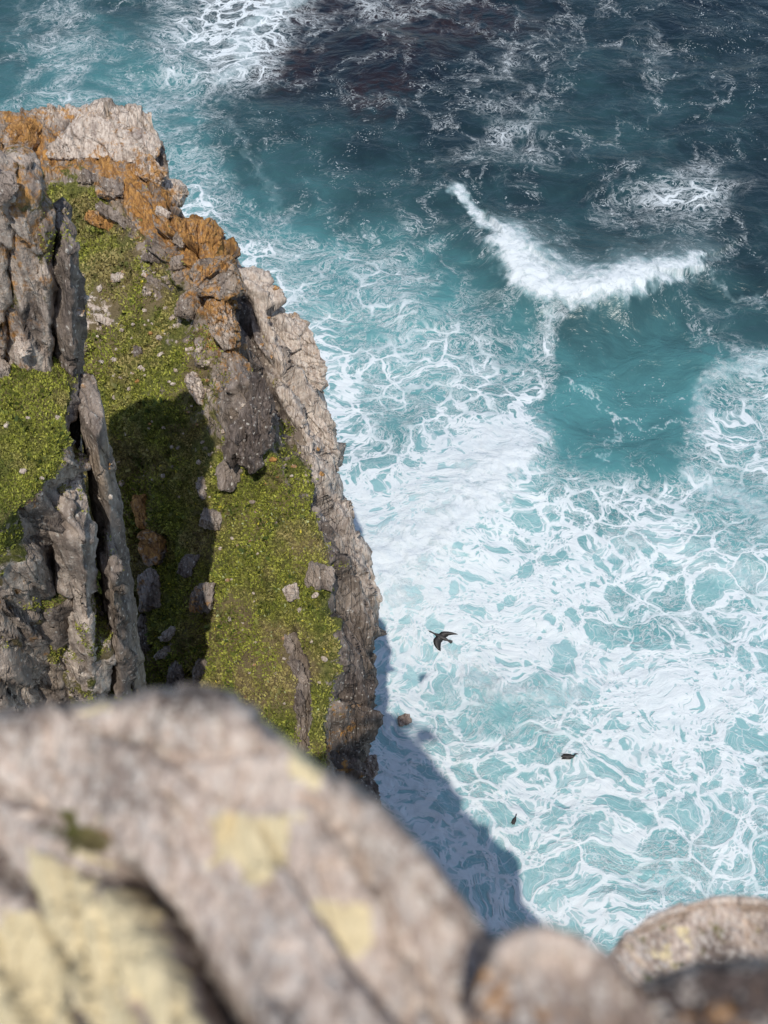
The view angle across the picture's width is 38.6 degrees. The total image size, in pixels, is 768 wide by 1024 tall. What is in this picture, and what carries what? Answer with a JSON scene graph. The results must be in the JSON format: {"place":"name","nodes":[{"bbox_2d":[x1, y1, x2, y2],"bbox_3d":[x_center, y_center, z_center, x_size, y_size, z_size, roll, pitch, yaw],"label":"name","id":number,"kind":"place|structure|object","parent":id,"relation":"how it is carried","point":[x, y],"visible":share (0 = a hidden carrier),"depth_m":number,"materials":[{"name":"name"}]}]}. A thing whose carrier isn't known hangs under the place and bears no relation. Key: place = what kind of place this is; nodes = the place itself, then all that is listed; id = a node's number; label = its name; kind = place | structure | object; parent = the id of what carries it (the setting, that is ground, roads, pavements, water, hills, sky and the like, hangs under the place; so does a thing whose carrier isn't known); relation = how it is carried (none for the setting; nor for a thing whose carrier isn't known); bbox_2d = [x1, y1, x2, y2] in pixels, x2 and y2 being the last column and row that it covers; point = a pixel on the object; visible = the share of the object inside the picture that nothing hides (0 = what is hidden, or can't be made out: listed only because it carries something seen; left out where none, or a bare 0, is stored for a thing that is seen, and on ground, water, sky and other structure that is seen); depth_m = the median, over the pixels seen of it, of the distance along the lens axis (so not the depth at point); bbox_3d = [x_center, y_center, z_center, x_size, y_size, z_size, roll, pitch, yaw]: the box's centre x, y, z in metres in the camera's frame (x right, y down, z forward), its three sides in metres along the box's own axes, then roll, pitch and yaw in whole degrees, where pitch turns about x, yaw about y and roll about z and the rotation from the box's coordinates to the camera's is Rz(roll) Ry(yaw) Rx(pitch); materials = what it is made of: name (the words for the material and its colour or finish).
{"place":"outdoors","nodes":[
{"label":"outdoors","id":0,"kind":"place"},
{"bbox_2d":[0,150,17,359],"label":"cliff buttress","id":1,"kind":"structure","parent":0,"point":[7,231],"depth_m":20.39,"materials":[{"name":"grey stone"}]},
{"bbox_2d":[0,170,18,206],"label":"boulder","id":2,"kind":"object","parent":1,"relation":"on","point":[9,188],"visible":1,"depth_m":19.09,"materials":[{"name":"grey stone"}]},
{"bbox_2d":[3,144,47,371],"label":"cliff buttress","id":3,"kind":"structure","parent":0,"point":[26,213],"depth_m":20.58,"materials":[{"name":"grey stone"}]},
{"bbox_2d":[13,336,31,358],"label":"boulder","id":4,"kind":"object","parent":3,"relation":"on","point":[22,345],"visible":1,"depth_m":21.75,"materials":[{"name":"grey stone"}]},
{"bbox_2d":[0,355,91,712],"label":"cliff buttress","id":5,"kind":"structure","parent":0,"point":[27,576],"depth_m":22.29,"materials":[{"name":"grey stone"}]},
{"bbox_2d":[0,359,10,378],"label":"boulder","id":6,"kind":"object","parent":5,"relation":"on","point":[5,367],"visible":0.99,"depth_m":22.17,"materials":[{"name":"grey stone"}]},
{"bbox_2d":[19,468,26,473],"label":"stone","id":7,"kind":"object","parent":5,"relation":"on","point":[23,470],"visible":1,"depth_m":20.90,"materials":[{"name":"white stone"}]},
{"bbox_2d":[34,168,58,371],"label":"cliff buttress","id":8,"kind":"structure","parent":0,"point":[45,277],"depth_m":21.01,"materials":[{"name":"grey stone"}]},
{"bbox_2d":[36,592,73,704],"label":"cliff buttress","id":9,"kind":"structure","parent":0,"point":[52,628],"depth_m":24.76,"materials":[{"name":"grey stone"}]},
{"bbox_2d":[52,197,87,491],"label":"cliff buttress","id":10,"kind":"structure","parent":0,"point":[70,332],"depth_m":21.73,"materials":[{"name":"grey stone"}]},
{"bbox_2d":[76,307,84,316],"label":"boulder","id":11,"kind":"object","parent":10,"relation":"on","point":[80,312],"visible":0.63,"depth_m":21.86,"materials":[{"name":"grey stone"}]},
{"bbox_2d":[48,472,98,701],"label":"cliff buttress","id":12,"kind":"structure","parent":0,"point":[74,544],"depth_m":23.25,"materials":[{"name":"grey stone"}]},
{"bbox_2d":[58,591,116,700],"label":"cliff buttress","id":13,"kind":"structure","parent":0,"point":[106,661],"depth_m":25.93,"materials":[{"name":"grey stone"}]},
{"bbox_2d":[77,372,146,694],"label":"cliff buttress","id":14,"kind":"structure","parent":0,"point":[103,485],"depth_m":23.82,"materials":[{"name":"grey stone"}]},
{"bbox_2d":[95,525,137,696],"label":"cliff buttress","id":15,"kind":"structure","parent":0,"point":[114,588],"depth_m":25.39,"materials":[{"name":"grey stone"}]},
{"bbox_2d":[0,172,348,767],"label":"grass","id":16,"kind":"structure","parent":0,"point":[152,450],"depth_m":35.58,"materials":[{"name":"green plant"}]},
{"bbox_2d":[0,97,386,800],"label":"cliff headland","id":17,"kind":"structure","parent":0,"point":[354,723],"depth_m":36.62,"materials":[{"name":"green plant"}]},
{"bbox_2d":[0,119,41,150],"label":"boulder","id":18,"kind":"object","parent":17,"relation":"on","point":[21,132],"visible":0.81,"depth_m":40.56,"materials":[{"name":"orange stone"}]},
{"bbox_2d":[46,135,74,159],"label":"boulder","id":19,"kind":"object","parent":17,"relation":"on","point":[58,148],"visible":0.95,"depth_m":40.74,"materials":[{"name":"grey stone"}]},
{"bbox_2d":[77,168,96,184],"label":"boulder","id":20,"kind":"object","parent":17,"relation":"on","point":[86,176],"visible":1,"depth_m":40.24,"materials":[{"name":"grey stone"}]},
{"bbox_2d":[96,284,102,291],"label":"stone","id":21,"kind":"object","parent":17,"relation":"on","point":[99,288],"visible":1,"depth_m":38.53,"materials":[{"name":"grey stone"}]},
{"bbox_2d":[84,209,115,230],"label":"boulder","id":22,"kind":"object","parent":17,"relation":"on","point":[97,219],"visible":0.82,"depth_m":39.98,"materials":[{"name":"orange stone"}]},
{"bbox_2d":[93,313,111,325],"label":"boulder","id":23,"kind":"object","parent":17,"relation":"on","point":[102,319],"visible":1,"depth_m":38.05,"materials":[{"name":"grey stone"}]},
{"bbox_2d":[94,175,123,199],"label":"boulder","id":24,"kind":"object","parent":17,"relation":"on","point":[109,189],"visible":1,"depth_m":39.86,"materials":[{"name":"grey stone"}]},
{"bbox_2d":[59,112,161,162],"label":"boulder","id":25,"kind":"object","parent":17,"relation":"on","point":[87,135],"visible":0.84,"depth_m":40.85,"materials":[{"name":"grey stone"}]},
{"bbox_2d":[95,201,135,233],"bbox_3d":[-9.491,-10.530,39.595,2.098,0.866,0.539,21,55,16],"label":"boulder","id":26,"kind":"object","parent":17,"relation":"on","point":[107,211],"visible":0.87,"depth_m":39.50,"materials":[{"name":"grey stone"}]},
{"bbox_2d":[110,272,123,281],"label":"boulder","id":27,"kind":"object","parent":17,"relation":"on","point":[117,276],"visible":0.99,"depth_m":38.45,"materials":[{"name":"grey stone"}]},
{"bbox_2d":[132,345,142,357],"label":"boulder","id":28,"kind":"object","parent":17,"relation":"on","point":[137,350],"visible":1,"depth_m":37.47,"materials":[{"name":"grey stone"}]},
{"bbox_2d":[130,493,146,529],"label":"boulder","id":29,"kind":"object","parent":17,"relation":"on","point":[138,505],"visible":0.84,"depth_m":37.58,"materials":[{"name":"brown stone"}]},
{"bbox_2d":[137,613,150,655],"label":"boulder","id":30,"kind":"object","parent":17,"relation":"on","point":[142,627],"visible":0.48,"depth_m":38.00,"materials":[{"name":"grey stone"}]},
{"bbox_2d":[136,567,161,611],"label":"boulder","id":31,"kind":"object","parent":17,"relation":"on","point":[148,588],"visible":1,"depth_m":37.20,"materials":[{"name":"grey stone"}]},
{"bbox_2d":[130,154,167,184],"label":"boulder","id":32,"kind":"object","parent":17,"relation":"on","point":[146,168],"visible":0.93,"depth_m":40.24,"materials":[{"name":"stone"}]},
{"bbox_2d":[140,252,159,263],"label":"boulder","id":33,"kind":"object","parent":17,"relation":"on","point":[149,257],"visible":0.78,"depth_m":38.15,"materials":[{"name":"grey stone"}]},
{"bbox_2d":[137,529,167,566],"bbox_3d":[-7.923,1.200,37.566,1.016,1.051,1.475,0,52,0],"label":"boulder","id":34,"kind":"object","parent":17,"relation":"on","point":[152,549],"visible":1,"depth_m":37.22,"materials":[{"name":"brown stone"}]},
{"bbox_2d":[156,140,168,173],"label":"boulder","id":35,"kind":"object","parent":17,"relation":"on","point":[161,160],"visible":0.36,"depth_m":41.84,"materials":[{"name":"grey stone"}]},
{"bbox_2d":[154,642,171,659],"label":"boulder","id":36,"kind":"object","parent":17,"relation":"on","point":[162,653],"visible":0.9,"depth_m":36.88,"materials":[{"name":"grey stone"}]},
{"bbox_2d":[155,205,171,218],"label":"boulder","id":37,"kind":"object","parent":17,"relation":"on","point":[161,211],"visible":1,"depth_m":38.04,"materials":[{"name":"grey stone"}]},
{"bbox_2d":[158,626,176,641],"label":"boulder","id":38,"kind":"object","parent":17,"relation":"on","point":[168,634],"visible":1,"depth_m":36.69,"materials":[{"name":"grey stone"}]},
{"bbox_2d":[162,178,188,207],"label":"boulder","id":39,"kind":"object","parent":17,"relation":"on","point":[177,189],"visible":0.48,"depth_m":41.28,"materials":[{"name":"grey stone"}]},
{"bbox_2d":[166,660,184,689],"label":"boulder","id":40,"kind":"object","parent":17,"relation":"on","point":[175,676],"visible":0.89,"depth_m":36.57,"materials":[{"name":"grey stone"}]},
{"bbox_2d":[169,254,185,270],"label":"boulder","id":41,"kind":"object","parent":17,"relation":"on","point":[176,263],"visible":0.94,"depth_m":37.11,"materials":[{"name":"grey stone"}]},
{"bbox_2d":[172,232,185,247],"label":"boulder","id":42,"kind":"object","parent":17,"relation":"on","point":[178,241],"visible":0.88,"depth_m":37.20,"materials":[{"name":"grey stone"}]},
{"bbox_2d":[177,554,199,577],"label":"boulder","id":43,"kind":"object","parent":17,"relation":"on","point":[187,564],"visible":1,"depth_m":35.97,"materials":[{"name":"grey stone"}]},
{"bbox_2d":[174,288,203,319],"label":"boulder","id":44,"kind":"object","parent":17,"relation":"on","point":[188,302],"visible":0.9,"depth_m":36.37,"materials":[{"name":"grey stone"}]},
{"bbox_2d":[185,346,193,350],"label":"stone","id":45,"kind":"object","parent":17,"relation":"on","point":[190,348],"visible":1,"depth_m":36.72,"materials":[{"name":"grey stone"}]},
{"bbox_2d":[184,371,205,405],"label":"boulder","id":46,"kind":"object","parent":17,"relation":"on","point":[194,384],"visible":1,"depth_m":36.06,"materials":[{"name":"grey stone"}]},
{"bbox_2d":[192,658,207,683],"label":"boulder","id":47,"kind":"object","parent":17,"relation":"on","point":[198,672],"visible":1,"depth_m":35.94,"materials":[{"name":"grey stone"}]},
{"bbox_2d":[176,214,225,253],"bbox_3d":[-6.164,-9.445,37.620,1.590,1.296,1.404,20,55,15],"label":"boulder","id":48,"kind":"object","parent":17,"relation":"on","point":[202,232],"visible":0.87,"depth_m":37.23,"materials":[{"name":"orange stone"}]},
{"bbox_2d":[195,476,206,500],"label":"boulder","id":49,"kind":"object","parent":17,"relation":"on","point":[201,487],"visible":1,"depth_m":35.96,"materials":[{"name":"grey stone"}]},
{"bbox_2d":[189,582,215,613],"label":"boulder","id":50,"kind":"object","parent":17,"relation":"on","point":[201,598],"visible":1,"depth_m":35.12,"materials":[{"name":"grey stone"}]},
{"bbox_2d":[198,507,222,530],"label":"boulder","id":51,"kind":"object","parent":17,"relation":"on","point":[211,518],"visible":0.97,"depth_m":35.72,"materials":[{"name":"grey stone"}]},
{"bbox_2d":[96,280,326,682],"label":"wildflowers","id":52,"kind":"object","parent":17,"relation":"on","point":[188,505],"visible":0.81,"depth_m":36.54,"materials":[{"name":"white plant"}]},
{"bbox_2d":[187,254,245,300],"bbox_3d":[-5.381,-7.471,35.505,1.680,1.603,1.964,-16,54,-12],"label":"boulder","id":53,"kind":"object","parent":17,"relation":"on","point":[218,278],"visible":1,"depth_m":34.98,"materials":[{"name":"grey stone"}]},
{"bbox_2d":[203,297,240,351],"bbox_3d":[-5.193,-6.068,35.503,1.032,1.593,1.930,-15,53,-11],"label":"boulder","id":54,"kind":"object","parent":17,"relation":"on","point":[223,326],"visible":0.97,"depth_m":35.17,"materials":[{"name":"brown stone"}]},
{"bbox_2d":[216,460,242,491],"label":"boulder","id":55,"kind":"object","parent":17,"relation":"on","point":[228,478],"visible":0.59,"depth_m":35.12,"materials":[{"name":"grey stone"}]},
{"bbox_2d":[221,372,275,474],"bbox_3d":[-4.083,-2.698,34.331,1.601,2.236,2.604,20,55,15],"label":"boulder","id":56,"kind":"object","parent":17,"relation":"on","point":[249,441],"visible":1,"depth_m":33.94,"materials":[{"name":"grey stone"}]},
{"bbox_2d":[212,501,319,725],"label":"pale herbs","id":57,"kind":"object","parent":17,"relation":"on","point":[271,588],"visible":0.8,"depth_m":34.66,"materials":[{"name":"green plant"}]},
{"bbox_2d":[269,457,277,461],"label":"stone","id":58,"kind":"object","parent":17,"relation":"on","point":[272,459],"visible":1,"depth_m":34.61,"materials":[{"name":"orange stone"}]},
{"bbox_2d":[272,285,279,290],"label":"stone","id":59,"kind":"object","parent":17,"relation":"on","point":[274,287],"visible":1,"depth_m":39.05,"materials":[{"name":"stone"}]},
{"bbox_2d":[283,634,295,655],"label":"boulder","id":60,"kind":"object","parent":17,"relation":"on","point":[289,645],"visible":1,"depth_m":34.05,"materials":[{"name":"grey stone"}]},
{"bbox_2d":[282,582,299,601],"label":"boulder","id":61,"kind":"object","parent":17,"relation":"on","point":[291,592],"visible":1,"depth_m":33.73,"materials":[{"name":"grey stone"}]},
{"bbox_2d":[287,659,307,683],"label":"boulder","id":62,"kind":"object","parent":17,"relation":"on","point":[297,667],"visible":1,"depth_m":33.67,"materials":[{"name":"grey stone"}]},
{"bbox_2d":[293,689,306,736],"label":"boulder","id":63,"kind":"object","parent":17,"relation":"on","point":[299,706],"visible":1,"depth_m":33.03,"materials":[{"name":"grey stone"}]},
{"bbox_2d":[276,312,328,393],"bbox_3d":[-3.206,-5.731,39.917,1.704,2.087,3.110,-19,54,-14],"label":"boulder","id":64,"kind":"object","parent":17,"relation":"on","point":[308,360],"visible":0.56,"depth_m":39.38,"materials":[{"name":"grey stone"}]},
{"bbox_2d":[312,592,318,597],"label":"stone","id":65,"kind":"object","parent":17,"relation":"on","point":[315,595],"visible":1,"depth_m":33.77,"materials":[{"name":"grey stone"}]},
{"bbox_2d":[304,561,335,590],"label":"boulder","id":66,"kind":"object","parent":17,"relation":"on","point":[319,576],"visible":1,"depth_m":33.64,"materials":[{"name":"grey stone"}]},
{"bbox_2d":[305,406,340,471],"bbox_3d":[-2.292,-2.658,39.398,1.479,2.151,2.347,0,52,0],"label":"boulder","id":67,"kind":"object","parent":17,"relation":"on","point":[317,426],"visible":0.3,"depth_m":39.00,"materials":[{"name":"grey stone"}]},
{"bbox_2d":[321,656,327,661],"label":"stone","id":68,"kind":"object","parent":17,"relation":"on","point":[324,658],"visible":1,"depth_m":33.41,"materials":[{"name":"beige stone"}]},
{"bbox_2d":[363,754,378,778],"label":"boulder","id":69,"kind":"object","parent":17,"relation":"on","point":[371,769],"visible":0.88,"depth_m":35.37,"materials":[{"name":"grey stone"}]},
{"bbox_2d":[365,563,382,606],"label":"boulder","id":70,"kind":"object","parent":17,"relation":"on","point":[379,598],"visible":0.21,"depth_m":37.39,"materials":[{"name":"grey stone"}]},
{"bbox_2d":[0,0,767,952],"bbox_3d":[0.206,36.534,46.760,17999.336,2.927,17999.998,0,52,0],"label":"sea","id":71,"kind":"structure","parent":0,"point":[512,260],"depth_m":85.68,"materials":[{"name":"liquid"}]},
{"bbox_2d":[397,713,411,726],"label":"reef rock","id":72,"kind":"object","parent":71,"relation":"in","point":[404,719],"visible":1,"depth_m":66.11,"materials":[{"name":"stone"}]},
{"bbox_2d":[511,814,516,824],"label":"swimming bird","id":73,"kind":"object","parent":71,"relation":"on","point":[513,821],"visible":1,"depth_m":62.22},
{"bbox_2d":[561,753,577,758],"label":"swimming bird","id":74,"kind":"object","parent":71,"relation":"on","point":[567,756],"visible":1,"depth_m":64.64},
{"bbox_2d":[429,631,457,650],"bbox_3d":[1.722,3.906,33.984,0.927,0.162,0.725,24,70,18],"label":"cormorant","id":75,"kind":"object","parent":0,"point":[439,638],"visible":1,"depth_m":33.93,"materials":[{"name":"brown"}]},
{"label":"viewpoint crag","id":76,"kind":"structure","parent":0,"visible":0},
{"bbox_2d":[0,683,496,1023],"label":"foreground boulder","id":77,"kind":"object","parent":76,"relation":"on","point":[188,853],"visible":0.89,"depth_m":1.73,"materials":[{"name":"grey stone"}]},
{"bbox_2d":[467,922,662,1023],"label":"foreground rock","id":78,"kind":"object","parent":77,"relation":"on","point":[541,973],"visible":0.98,"depth_m":1.38,"materials":[{"name":"grey stone"}]},
{"bbox_2d":[635,954,767,1023],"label":"dark foreground rock","id":79,"kind":"object","parent":77,"relation":"on","point":[733,990],"visible":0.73,"depth_m":1.41,"materials":[{"name":"grey stone"}]},
{"bbox_2d":[610,895,767,980],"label":"lichened rock","id":80,"kind":"object","parent":76,"relation":"on","point":[714,928],"visible":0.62,"depth_m":4.18,"materials":[{"name":"grey stone"}]}
]}

